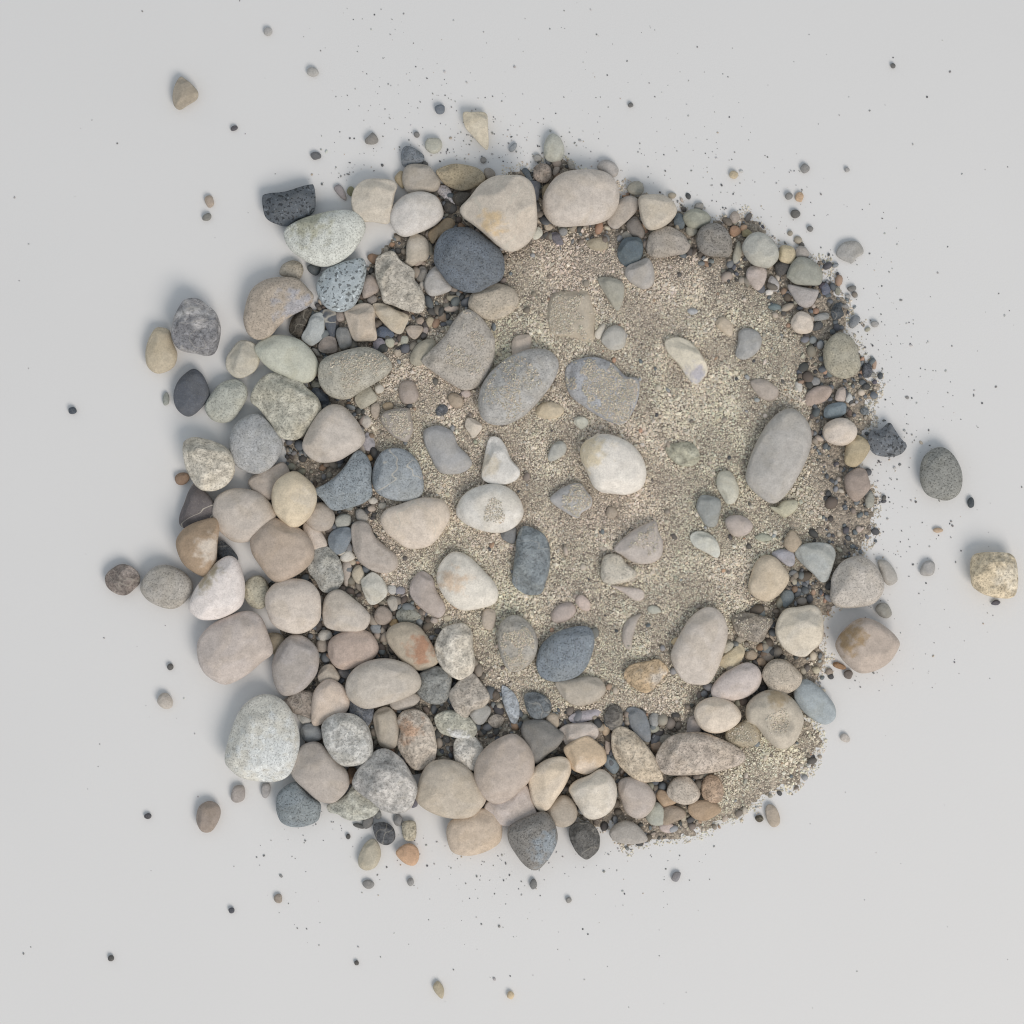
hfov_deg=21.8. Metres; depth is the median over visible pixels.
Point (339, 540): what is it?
stone
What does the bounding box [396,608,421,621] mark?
pebble
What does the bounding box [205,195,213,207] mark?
pebble
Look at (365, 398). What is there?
pebble
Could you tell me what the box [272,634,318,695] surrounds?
stone
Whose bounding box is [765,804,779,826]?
pebble
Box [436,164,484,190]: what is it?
stone
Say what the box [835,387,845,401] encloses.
pebble
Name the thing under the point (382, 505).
pebble
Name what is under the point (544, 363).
stone
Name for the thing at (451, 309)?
pebble
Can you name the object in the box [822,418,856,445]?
stone
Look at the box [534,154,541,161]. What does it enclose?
pebble
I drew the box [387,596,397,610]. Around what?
pebble
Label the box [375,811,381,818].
pebble
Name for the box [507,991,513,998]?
pebble
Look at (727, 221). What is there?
pebble
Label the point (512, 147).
pebble
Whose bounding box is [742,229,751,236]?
pebble
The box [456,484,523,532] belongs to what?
stone
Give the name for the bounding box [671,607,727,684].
stone
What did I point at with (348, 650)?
stone
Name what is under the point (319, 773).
stone
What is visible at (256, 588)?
stone
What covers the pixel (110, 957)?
pebble
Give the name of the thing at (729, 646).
pebble
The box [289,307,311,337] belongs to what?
pebble
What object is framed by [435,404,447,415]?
pebble
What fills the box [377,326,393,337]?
pebble
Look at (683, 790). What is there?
stone
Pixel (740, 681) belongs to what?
stone
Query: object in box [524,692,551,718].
stone
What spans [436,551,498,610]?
stone
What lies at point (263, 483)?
stone
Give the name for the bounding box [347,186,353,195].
pebble
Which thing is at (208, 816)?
stone
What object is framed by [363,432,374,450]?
pebble
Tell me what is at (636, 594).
pebble
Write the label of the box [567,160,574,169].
pebble
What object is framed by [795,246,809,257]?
pebble
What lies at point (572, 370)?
stone
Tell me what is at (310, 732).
stone
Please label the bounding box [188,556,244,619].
stone
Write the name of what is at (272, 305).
stone
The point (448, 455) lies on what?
stone
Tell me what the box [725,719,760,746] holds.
stone
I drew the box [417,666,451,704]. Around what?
stone
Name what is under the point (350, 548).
pebble
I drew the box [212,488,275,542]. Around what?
stone
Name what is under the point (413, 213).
stone
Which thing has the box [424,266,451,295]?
stone
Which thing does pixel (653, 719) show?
pebble
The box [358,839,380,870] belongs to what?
stone
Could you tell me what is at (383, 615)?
pebble
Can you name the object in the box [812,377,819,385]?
pebble
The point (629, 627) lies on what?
pebble
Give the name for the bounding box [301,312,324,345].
stone
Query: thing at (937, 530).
pebble
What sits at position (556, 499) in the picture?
stone
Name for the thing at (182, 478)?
pebble
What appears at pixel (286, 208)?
stone
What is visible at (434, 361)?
stone
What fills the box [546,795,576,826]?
stone
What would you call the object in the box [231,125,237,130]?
pebble
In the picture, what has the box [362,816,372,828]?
pebble
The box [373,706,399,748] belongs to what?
stone
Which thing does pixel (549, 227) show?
pebble
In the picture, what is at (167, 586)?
stone
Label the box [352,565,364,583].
pebble
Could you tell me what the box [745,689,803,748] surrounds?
stone
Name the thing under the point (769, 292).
pebble
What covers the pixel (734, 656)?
pebble
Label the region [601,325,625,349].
stone
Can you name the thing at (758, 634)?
stone
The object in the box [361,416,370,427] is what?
pebble
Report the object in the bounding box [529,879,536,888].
pebble
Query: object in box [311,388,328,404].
pebble
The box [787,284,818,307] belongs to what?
stone
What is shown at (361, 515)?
pebble
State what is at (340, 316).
pebble
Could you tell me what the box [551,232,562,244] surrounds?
pebble
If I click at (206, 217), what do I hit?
pebble
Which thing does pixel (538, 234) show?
pebble
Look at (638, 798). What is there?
stone
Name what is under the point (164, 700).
pebble
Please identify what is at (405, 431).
stone
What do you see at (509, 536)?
pebble
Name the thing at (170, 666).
pebble
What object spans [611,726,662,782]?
stone
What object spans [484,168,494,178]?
pebble
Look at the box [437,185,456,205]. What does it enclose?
pebble
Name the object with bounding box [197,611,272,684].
stone
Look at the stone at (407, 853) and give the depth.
2.59 m
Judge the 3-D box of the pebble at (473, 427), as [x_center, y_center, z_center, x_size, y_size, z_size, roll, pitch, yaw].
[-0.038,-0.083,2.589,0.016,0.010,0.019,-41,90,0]
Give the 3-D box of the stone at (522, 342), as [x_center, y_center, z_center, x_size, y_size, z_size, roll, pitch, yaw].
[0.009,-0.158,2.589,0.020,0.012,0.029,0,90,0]
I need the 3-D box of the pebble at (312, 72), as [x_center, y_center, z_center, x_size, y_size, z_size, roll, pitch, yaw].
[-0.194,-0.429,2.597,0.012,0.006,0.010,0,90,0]
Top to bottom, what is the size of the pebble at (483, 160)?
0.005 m
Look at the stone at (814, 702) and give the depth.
2.58 m
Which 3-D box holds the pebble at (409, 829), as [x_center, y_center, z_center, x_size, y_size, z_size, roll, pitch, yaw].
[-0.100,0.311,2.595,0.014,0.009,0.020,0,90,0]
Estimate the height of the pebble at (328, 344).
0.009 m
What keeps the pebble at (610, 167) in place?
on the tabletop
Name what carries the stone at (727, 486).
on the sand bed
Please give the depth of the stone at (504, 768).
2.57 m
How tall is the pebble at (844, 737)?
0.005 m
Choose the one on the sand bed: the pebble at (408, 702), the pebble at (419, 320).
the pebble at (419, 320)
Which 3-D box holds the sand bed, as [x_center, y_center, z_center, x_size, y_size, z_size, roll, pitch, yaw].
[0.056,-0.006,2.595,0.612,0.011,0.681,0,90,0]
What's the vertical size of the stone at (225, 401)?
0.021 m
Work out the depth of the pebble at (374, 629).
2.59 m
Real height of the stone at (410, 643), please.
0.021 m
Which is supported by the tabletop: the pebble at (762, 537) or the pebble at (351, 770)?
the pebble at (351, 770)
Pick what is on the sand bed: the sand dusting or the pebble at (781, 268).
the pebble at (781, 268)
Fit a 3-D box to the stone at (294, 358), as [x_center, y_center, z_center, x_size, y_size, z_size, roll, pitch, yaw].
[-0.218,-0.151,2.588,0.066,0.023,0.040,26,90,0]
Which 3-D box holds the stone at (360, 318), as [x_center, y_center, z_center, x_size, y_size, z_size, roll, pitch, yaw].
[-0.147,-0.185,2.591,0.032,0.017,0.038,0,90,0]
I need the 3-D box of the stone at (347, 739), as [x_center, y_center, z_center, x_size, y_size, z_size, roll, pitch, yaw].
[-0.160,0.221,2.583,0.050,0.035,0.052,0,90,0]
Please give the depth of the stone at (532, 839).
2.57 m
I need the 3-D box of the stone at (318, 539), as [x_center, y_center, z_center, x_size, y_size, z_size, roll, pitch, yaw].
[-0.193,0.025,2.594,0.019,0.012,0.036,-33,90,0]
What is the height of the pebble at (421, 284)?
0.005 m
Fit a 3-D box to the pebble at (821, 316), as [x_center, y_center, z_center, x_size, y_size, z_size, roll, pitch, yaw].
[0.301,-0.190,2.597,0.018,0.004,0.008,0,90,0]
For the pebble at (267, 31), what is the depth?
2.60 m
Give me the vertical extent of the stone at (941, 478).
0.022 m
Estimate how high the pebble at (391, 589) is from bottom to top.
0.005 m
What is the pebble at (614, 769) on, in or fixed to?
on the sand bed
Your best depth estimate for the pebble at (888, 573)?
2.59 m
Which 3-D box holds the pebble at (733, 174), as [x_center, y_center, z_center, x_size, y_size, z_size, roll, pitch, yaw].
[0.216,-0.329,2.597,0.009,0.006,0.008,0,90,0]
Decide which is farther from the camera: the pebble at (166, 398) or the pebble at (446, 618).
the pebble at (166, 398)
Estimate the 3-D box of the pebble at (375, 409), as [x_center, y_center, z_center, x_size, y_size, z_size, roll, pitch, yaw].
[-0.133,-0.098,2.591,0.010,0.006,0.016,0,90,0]
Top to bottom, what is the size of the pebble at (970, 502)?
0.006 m
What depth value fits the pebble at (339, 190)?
2.60 m
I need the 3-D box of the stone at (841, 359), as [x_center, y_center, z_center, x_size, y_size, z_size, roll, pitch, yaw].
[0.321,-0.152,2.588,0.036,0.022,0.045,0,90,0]
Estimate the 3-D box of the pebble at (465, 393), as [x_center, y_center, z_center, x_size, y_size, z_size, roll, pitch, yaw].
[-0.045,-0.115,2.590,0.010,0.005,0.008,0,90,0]
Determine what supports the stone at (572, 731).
on the sand bed
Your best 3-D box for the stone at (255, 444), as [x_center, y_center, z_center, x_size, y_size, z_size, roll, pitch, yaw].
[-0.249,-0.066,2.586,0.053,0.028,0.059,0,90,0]
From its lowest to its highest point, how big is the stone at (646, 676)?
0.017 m
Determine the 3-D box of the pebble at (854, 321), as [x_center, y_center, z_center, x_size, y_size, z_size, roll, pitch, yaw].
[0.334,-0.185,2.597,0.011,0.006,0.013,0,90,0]
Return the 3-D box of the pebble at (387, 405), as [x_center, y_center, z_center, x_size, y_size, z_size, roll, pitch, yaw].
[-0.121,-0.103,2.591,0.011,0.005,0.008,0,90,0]
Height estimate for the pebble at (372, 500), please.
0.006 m
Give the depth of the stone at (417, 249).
2.59 m
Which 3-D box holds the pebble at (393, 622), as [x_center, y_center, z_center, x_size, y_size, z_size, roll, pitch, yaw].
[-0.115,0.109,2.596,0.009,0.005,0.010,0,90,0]
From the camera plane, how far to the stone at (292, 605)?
2.57 m
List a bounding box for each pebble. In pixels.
[68,407,76,413]
[108,955,113,960]
[144,813,151,818]
[157,693,172,708]
[163,392,168,404]
[167,663,173,669]
[175,472,189,484]
[202,213,210,220]
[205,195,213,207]
[217,541,237,559]
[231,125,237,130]
[231,785,244,802]
[261,783,270,797]
[264,27,271,35]
[268,633,284,654]
[274,894,281,902]
[279,260,302,279]
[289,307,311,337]
[297,715,310,723]
[307,67,318,76]
[307,264,320,275]
[310,152,320,159]
[311,381,319,387]
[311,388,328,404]
[312,348,319,356]
[316,640,327,651]
[318,336,337,352]
[318,630,332,640]
[319,309,336,336]
[334,184,346,200]
[334,514,351,527]
[336,312,344,321]
[336,327,352,349]
[337,669,348,678]
[340,550,354,561]
[342,561,351,586]
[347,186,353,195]
[347,543,352,550]
[347,766,356,784]
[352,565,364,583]
[353,823,363,828]
[354,387,377,408]
[356,508,368,521]
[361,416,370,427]
[362,275,379,297]
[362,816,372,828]
[362,880,373,888]
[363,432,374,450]
[365,133,377,144]
[367,295,376,303]
[367,506,375,511]
[368,497,377,503]
[370,403,379,418]
[370,624,380,633]
[373,338,384,349]
[374,606,392,624]
[375,384,383,393]
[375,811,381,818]
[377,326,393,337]
[378,502,386,508]
[383,402,392,409]
[385,338,394,347]
[387,585,395,594]
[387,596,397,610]
[389,619,397,625]
[389,693,419,710]
[393,349,400,356]
[393,814,401,825]
[394,171,403,188]
[396,586,405,593]
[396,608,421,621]
[400,336,408,344]
[401,146,424,166]
[402,820,416,840]
[406,325,422,338]
[407,878,413,885]
[410,339,435,365]
[416,266,427,281]
[416,317,423,324]
[419,282,423,289]
[425,138,441,153]
[426,316,433,327]
[428,218,454,243]
[430,617,437,623]
[433,981,443,998]
[435,104,444,113]
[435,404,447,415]
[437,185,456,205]
[443,201,453,212]
[443,615,449,620]
[444,306,458,311]
[446,295,458,300]
[448,393,463,407]
[452,191,470,206]
[461,390,470,397]
[465,417,482,437]
[480,157,486,162]
[481,608,495,630]
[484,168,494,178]
[488,714,504,727]
[501,527,516,543]
[501,685,519,723]
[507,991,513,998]
[509,143,516,151]
[522,168,533,180]
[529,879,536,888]
[531,181,540,200]
[533,163,551,182]
[533,227,542,239]
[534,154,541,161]
[536,202,540,211]
[536,402,563,418]
[542,183,549,198]
[544,224,552,230]
[546,712,558,727]
[548,441,566,461]
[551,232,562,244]
[551,602,575,622]
[552,167,559,175]
[559,227,567,235]
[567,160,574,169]
[568,709,600,722]
[574,416,588,429]
[575,595,590,610]
[586,237,607,250]
[592,628,598,638]
[594,323,605,338]
[597,160,618,176]
[602,723,610,735]
[604,740,610,754]
[604,755,618,773]
[606,506,617,518]
[611,585,644,600]
[621,231,632,238]
[622,613,640,649]
[626,216,644,238]
[626,707,650,741]
[627,181,643,194]
[647,605,660,613]
[649,713,658,726]
[650,726,659,732]
[650,742,660,752]
[651,735,659,743]
[656,789,675,806]
[659,734,670,744]
[659,824,673,832]
[663,805,685,824]
[671,872,680,881]
[673,213,684,228]
[686,226,697,235]
[687,308,697,314]
[687,715,700,731]
[694,202,703,209]
[716,317,732,335]
[720,643,744,668]
[722,218,732,225]
[724,641,733,653]
[729,171,737,178]
[729,225,740,236]
[730,211,739,223]
[732,241,741,263]
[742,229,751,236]
[744,650,756,659]
[755,533,771,541]
[755,815,763,821]
[757,657,765,665]
[763,653,773,661]
[765,289,772,294]
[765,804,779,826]
[768,276,778,291]
[768,303,780,310]
[770,500,797,517]
[772,549,794,566]
[774,262,789,275]
[778,245,795,263]
[780,589,793,607]
[783,530,801,552]
[785,192,792,199]
[791,209,799,217]
[795,192,803,201]
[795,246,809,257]
[795,381,802,391]
[797,597,806,604]
[800,163,809,172]
[805,385,831,405]
[807,226,812,231]
[812,321,822,330]
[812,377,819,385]
[812,667,820,673]
[813,308,818,313]
[814,313,828,320]
[821,283,830,294]
[823,402,846,418]
[831,303,843,320]
[833,662,845,669]
[835,287,840,294]
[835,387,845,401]
[840,733,849,741]
[843,670,852,678]
[845,392,852,402]
[847,285,855,291]
[847,409,851,416]
[849,315,859,328]
[860,408,868,414]
[862,363,871,377]
[862,383,869,389]
[865,491,874,507]
[871,321,878,326]
[876,603,891,617]
[877,559,897,585]
[920,560,934,575]
[933,528,942,532]
[967,497,973,507]
[991,600,999,604]
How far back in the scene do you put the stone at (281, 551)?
2.57 m
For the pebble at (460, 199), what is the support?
on the sand bed
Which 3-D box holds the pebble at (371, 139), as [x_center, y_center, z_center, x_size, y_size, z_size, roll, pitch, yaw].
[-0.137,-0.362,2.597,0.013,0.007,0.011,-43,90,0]
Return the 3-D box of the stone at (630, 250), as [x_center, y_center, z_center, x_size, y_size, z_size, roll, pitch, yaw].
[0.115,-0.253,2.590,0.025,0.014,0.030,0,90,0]
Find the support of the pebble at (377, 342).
on the sand bed
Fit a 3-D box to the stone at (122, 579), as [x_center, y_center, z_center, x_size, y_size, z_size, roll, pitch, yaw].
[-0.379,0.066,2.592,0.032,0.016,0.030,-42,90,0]
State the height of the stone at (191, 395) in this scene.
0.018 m
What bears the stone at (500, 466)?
on the sand bed
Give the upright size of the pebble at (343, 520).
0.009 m
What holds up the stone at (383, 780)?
on the tabletop
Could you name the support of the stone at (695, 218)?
on the sand bed
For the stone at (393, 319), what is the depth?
2.59 m
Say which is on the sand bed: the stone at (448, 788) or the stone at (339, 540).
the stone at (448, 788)
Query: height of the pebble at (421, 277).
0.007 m
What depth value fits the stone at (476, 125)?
2.59 m
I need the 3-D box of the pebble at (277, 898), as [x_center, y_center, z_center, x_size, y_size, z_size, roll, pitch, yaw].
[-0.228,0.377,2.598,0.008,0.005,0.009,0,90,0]
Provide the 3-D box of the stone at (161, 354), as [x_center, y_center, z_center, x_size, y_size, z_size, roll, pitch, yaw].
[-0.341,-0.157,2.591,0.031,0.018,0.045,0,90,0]
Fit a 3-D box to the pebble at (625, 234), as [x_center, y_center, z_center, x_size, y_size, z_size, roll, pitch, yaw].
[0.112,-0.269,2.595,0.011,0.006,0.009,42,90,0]
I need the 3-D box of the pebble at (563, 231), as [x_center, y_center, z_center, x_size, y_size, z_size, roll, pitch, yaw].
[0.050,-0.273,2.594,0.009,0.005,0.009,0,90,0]
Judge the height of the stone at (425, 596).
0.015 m
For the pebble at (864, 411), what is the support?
on the sand bed
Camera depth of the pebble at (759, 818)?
2.60 m
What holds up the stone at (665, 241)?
on the sand bed
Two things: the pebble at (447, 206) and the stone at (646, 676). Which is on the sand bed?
the pebble at (447, 206)
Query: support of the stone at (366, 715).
on the sand bed
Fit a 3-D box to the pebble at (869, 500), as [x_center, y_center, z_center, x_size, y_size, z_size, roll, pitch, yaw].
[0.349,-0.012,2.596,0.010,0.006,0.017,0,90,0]
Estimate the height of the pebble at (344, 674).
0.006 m
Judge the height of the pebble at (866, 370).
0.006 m
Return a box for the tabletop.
[0,0,1023,1023]
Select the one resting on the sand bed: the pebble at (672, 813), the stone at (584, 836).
the pebble at (672, 813)
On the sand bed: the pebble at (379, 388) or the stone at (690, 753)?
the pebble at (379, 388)
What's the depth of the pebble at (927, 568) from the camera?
2.59 m
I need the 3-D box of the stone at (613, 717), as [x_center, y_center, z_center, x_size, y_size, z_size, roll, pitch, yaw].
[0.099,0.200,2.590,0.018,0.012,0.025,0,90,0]
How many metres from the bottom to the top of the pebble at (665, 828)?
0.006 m
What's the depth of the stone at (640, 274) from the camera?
2.58 m
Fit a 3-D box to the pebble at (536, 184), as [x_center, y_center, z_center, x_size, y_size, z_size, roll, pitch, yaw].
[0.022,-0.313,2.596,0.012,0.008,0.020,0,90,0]
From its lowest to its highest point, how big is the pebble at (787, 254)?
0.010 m
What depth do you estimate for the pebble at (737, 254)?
2.59 m
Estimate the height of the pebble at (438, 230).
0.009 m
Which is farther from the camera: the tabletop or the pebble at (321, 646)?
the tabletop
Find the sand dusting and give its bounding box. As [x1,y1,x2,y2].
[329,292,788,741]
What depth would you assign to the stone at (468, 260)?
2.57 m
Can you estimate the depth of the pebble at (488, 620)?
2.59 m
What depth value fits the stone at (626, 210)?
2.59 m
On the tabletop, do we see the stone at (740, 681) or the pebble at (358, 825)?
the pebble at (358, 825)
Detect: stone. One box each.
[105,564,139,594]
[140,565,192,608]
[145,327,176,373]
[171,298,220,355]
[172,77,198,109]
[173,369,209,416]
[176,518,218,576]
[179,483,213,527]
[182,437,234,490]
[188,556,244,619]
[196,801,220,832]
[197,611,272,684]
[205,379,247,422]
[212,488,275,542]
[225,694,299,781]
[226,340,259,377]
[229,413,282,473]
[243,277,313,339]
[245,575,268,608]
[248,462,289,500]
[250,373,321,439]
[250,518,314,582]
[254,335,318,382]
[262,184,315,226]
[265,578,320,633]
[271,471,316,526]
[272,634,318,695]
[276,782,320,826]
[284,210,365,266]
[284,690,312,718]
[291,742,349,803]
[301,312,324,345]
[301,723,321,741]
[302,404,364,462]
[303,522,327,548]
[306,502,334,531]
[307,546,343,592]
[311,679,349,725]
[316,258,365,311]
[316,450,372,510]
[317,664,339,682]
[318,347,391,399]
[321,713,372,766]
[322,589,370,631]
[327,630,378,669]
[327,786,378,820]
[328,527,350,554]
[344,303,376,341]
[345,658,420,708]
[349,701,373,725]
[351,178,396,223]
[351,521,398,572]
[352,748,417,813]
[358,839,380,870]
[361,572,387,604]
[372,303,408,333]
[372,448,423,500]
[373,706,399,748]
[373,822,394,844]
[375,251,424,312]
[380,497,449,548]
[381,408,413,441]
[386,622,437,670]
[390,191,443,236]
[396,843,418,865]
[397,709,436,769]
[398,380,418,403]
[402,164,439,192]
[405,234,429,265]
[409,571,445,617]
[416,759,485,818]
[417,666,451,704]
[421,309,494,389]
[423,425,471,474]
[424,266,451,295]
[434,227,504,292]
[434,623,474,679]
[434,710,476,738]
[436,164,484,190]
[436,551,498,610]
[446,808,501,855]
[449,673,489,717]
[453,736,483,770]
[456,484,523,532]
[460,175,536,251]
[463,112,488,149]
[468,283,518,319]
[469,705,490,724]
[474,734,534,803]
[478,348,558,424]
[481,436,519,484]
[484,785,536,826]
[497,615,537,671]
[507,811,557,869]
[511,334,531,354]
[512,526,549,594]
[521,719,564,763]
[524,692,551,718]
[528,756,570,810]
[536,626,594,681]
[542,169,619,226]
[544,133,563,161]
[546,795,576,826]
[548,289,594,341]
[550,483,591,517]
[555,676,605,705]
[559,722,598,744]
[563,736,606,774]
[565,357,639,424]
[569,769,616,819]
[569,821,599,859]
[580,434,645,494]
[598,277,624,310]
[600,554,636,584]
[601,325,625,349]
[604,705,622,730]
[607,196,638,228]
[609,820,647,843]
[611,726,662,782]
[614,521,662,563]
[617,237,642,266]
[618,777,655,818]
[624,258,654,289]
[624,659,667,692]
[638,194,676,229]
[646,226,690,257]
[646,802,663,825]
[655,732,745,775]
[664,337,707,383]
[665,442,699,466]
[667,776,699,804]
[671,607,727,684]
[683,208,710,228]
[688,800,720,820]
[690,531,719,557]
[694,697,740,732]
[696,223,731,256]
[696,495,720,526]
[701,775,723,803]
[711,662,761,700]
[716,471,738,503]
[725,515,752,536]
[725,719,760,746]
[731,612,773,642]
[735,328,761,359]
[742,232,778,267]
[745,408,811,503]
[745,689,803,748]
[746,266,766,290]
[748,555,788,601]
[750,379,778,400]
[762,659,801,693]
[775,605,823,656]
[786,257,822,285]
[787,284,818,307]
[791,311,812,333]
[793,679,835,724]
[795,542,835,582]
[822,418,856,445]
[823,332,860,378]
[830,556,883,607]
[835,618,899,672]
[836,241,863,262]
[844,435,869,466]
[844,468,870,501]
[867,423,906,456]
[920,447,962,500]
[970,552,1017,598]
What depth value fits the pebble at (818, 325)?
2.59 m
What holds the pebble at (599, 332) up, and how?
on the sand bed
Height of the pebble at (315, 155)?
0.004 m
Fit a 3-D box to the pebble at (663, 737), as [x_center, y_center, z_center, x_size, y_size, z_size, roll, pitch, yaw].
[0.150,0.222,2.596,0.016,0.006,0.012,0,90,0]
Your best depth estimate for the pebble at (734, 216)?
2.60 m
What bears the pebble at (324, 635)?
on the sand bed
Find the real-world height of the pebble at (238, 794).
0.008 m
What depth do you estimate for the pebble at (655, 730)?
2.59 m
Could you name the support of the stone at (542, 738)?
on the sand bed
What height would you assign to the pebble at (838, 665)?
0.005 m
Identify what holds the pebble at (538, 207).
on the sand bed
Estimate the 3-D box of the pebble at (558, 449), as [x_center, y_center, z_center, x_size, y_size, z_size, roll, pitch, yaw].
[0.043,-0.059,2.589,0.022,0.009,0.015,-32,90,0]
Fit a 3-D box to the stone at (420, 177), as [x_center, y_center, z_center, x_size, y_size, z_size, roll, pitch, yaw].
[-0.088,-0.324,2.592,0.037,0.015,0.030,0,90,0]
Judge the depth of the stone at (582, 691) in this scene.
2.58 m
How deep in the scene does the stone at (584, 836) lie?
2.58 m
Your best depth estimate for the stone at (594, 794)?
2.57 m
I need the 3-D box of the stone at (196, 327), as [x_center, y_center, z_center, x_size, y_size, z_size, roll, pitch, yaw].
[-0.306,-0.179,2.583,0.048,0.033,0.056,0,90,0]
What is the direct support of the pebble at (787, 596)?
on the sand bed
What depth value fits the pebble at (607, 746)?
2.59 m
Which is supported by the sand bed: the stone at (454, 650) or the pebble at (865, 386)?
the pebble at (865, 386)
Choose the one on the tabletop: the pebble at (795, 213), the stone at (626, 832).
the pebble at (795, 213)
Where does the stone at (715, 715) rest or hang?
on the sand bed
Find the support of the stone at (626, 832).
on the sand bed
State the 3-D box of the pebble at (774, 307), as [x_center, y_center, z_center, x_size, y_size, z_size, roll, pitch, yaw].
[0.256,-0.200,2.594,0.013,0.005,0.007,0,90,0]
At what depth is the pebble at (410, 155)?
2.59 m
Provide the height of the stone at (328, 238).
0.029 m
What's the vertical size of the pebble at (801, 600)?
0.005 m
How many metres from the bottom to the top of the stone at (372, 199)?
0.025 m
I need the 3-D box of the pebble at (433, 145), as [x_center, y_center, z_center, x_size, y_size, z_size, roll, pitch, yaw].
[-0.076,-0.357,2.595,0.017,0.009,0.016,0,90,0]
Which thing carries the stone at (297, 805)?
on the tabletop
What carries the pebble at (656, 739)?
on the sand bed
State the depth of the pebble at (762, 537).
2.59 m
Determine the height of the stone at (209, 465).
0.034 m
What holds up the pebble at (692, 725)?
on the sand bed
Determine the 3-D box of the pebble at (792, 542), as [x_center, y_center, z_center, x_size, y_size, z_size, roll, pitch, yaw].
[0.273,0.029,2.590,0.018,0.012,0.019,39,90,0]
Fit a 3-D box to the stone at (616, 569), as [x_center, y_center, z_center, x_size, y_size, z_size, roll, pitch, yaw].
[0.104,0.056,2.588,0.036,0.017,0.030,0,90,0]
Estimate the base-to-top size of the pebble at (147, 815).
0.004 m
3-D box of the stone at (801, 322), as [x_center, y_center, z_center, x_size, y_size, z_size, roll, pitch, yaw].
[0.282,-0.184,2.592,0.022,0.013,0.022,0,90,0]
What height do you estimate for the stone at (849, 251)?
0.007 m
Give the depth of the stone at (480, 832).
2.58 m
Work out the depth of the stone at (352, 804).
2.58 m
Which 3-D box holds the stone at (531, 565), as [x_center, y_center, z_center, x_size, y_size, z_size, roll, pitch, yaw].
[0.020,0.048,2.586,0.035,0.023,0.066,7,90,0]
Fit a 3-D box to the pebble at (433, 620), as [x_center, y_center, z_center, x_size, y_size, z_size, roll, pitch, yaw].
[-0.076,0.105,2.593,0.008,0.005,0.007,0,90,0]
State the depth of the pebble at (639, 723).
2.59 m
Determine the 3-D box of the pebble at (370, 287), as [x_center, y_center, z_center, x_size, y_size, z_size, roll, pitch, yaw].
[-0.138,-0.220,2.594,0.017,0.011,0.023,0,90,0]
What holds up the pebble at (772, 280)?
on the sand bed
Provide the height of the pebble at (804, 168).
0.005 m
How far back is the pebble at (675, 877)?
2.60 m
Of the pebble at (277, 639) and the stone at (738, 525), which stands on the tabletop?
the pebble at (277, 639)
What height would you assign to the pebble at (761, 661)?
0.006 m
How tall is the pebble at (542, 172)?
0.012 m
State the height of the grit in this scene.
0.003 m
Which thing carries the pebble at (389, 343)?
on the sand bed
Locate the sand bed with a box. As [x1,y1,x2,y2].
[280,159,879,850]
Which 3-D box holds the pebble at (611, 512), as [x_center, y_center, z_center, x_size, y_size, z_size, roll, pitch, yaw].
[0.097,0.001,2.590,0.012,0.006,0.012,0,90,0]
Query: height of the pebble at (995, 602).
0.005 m
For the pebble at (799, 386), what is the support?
on the sand bed
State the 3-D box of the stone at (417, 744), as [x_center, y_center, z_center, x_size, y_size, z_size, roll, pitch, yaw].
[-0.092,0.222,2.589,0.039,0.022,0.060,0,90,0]
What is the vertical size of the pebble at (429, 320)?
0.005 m
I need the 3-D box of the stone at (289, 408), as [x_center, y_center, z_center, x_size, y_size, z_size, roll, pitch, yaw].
[-0.220,-0.105,2.585,0.069,0.031,0.054,44,90,0]
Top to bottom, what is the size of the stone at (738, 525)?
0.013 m
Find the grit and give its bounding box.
[14,0,1021,992]
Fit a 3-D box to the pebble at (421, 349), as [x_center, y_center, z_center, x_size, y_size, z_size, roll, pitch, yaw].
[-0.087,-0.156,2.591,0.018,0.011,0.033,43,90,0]
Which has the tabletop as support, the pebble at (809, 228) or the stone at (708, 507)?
the pebble at (809, 228)
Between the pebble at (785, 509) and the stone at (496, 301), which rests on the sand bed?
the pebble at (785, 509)
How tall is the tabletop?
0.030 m
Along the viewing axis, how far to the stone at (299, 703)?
2.59 m
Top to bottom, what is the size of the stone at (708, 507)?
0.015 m
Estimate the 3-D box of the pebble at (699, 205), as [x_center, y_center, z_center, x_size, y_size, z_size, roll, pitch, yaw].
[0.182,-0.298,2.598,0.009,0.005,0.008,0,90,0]
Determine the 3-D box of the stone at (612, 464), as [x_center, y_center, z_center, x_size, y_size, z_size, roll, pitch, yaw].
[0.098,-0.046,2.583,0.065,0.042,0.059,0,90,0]
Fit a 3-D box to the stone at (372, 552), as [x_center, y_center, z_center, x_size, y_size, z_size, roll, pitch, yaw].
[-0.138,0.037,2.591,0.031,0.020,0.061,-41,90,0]
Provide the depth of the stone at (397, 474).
2.58 m
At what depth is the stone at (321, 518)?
2.58 m
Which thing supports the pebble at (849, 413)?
on the sand bed
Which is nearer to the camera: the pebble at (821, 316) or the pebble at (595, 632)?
the pebble at (595, 632)
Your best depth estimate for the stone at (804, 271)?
2.59 m
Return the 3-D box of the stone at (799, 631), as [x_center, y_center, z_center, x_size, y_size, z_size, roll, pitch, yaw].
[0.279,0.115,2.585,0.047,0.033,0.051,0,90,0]

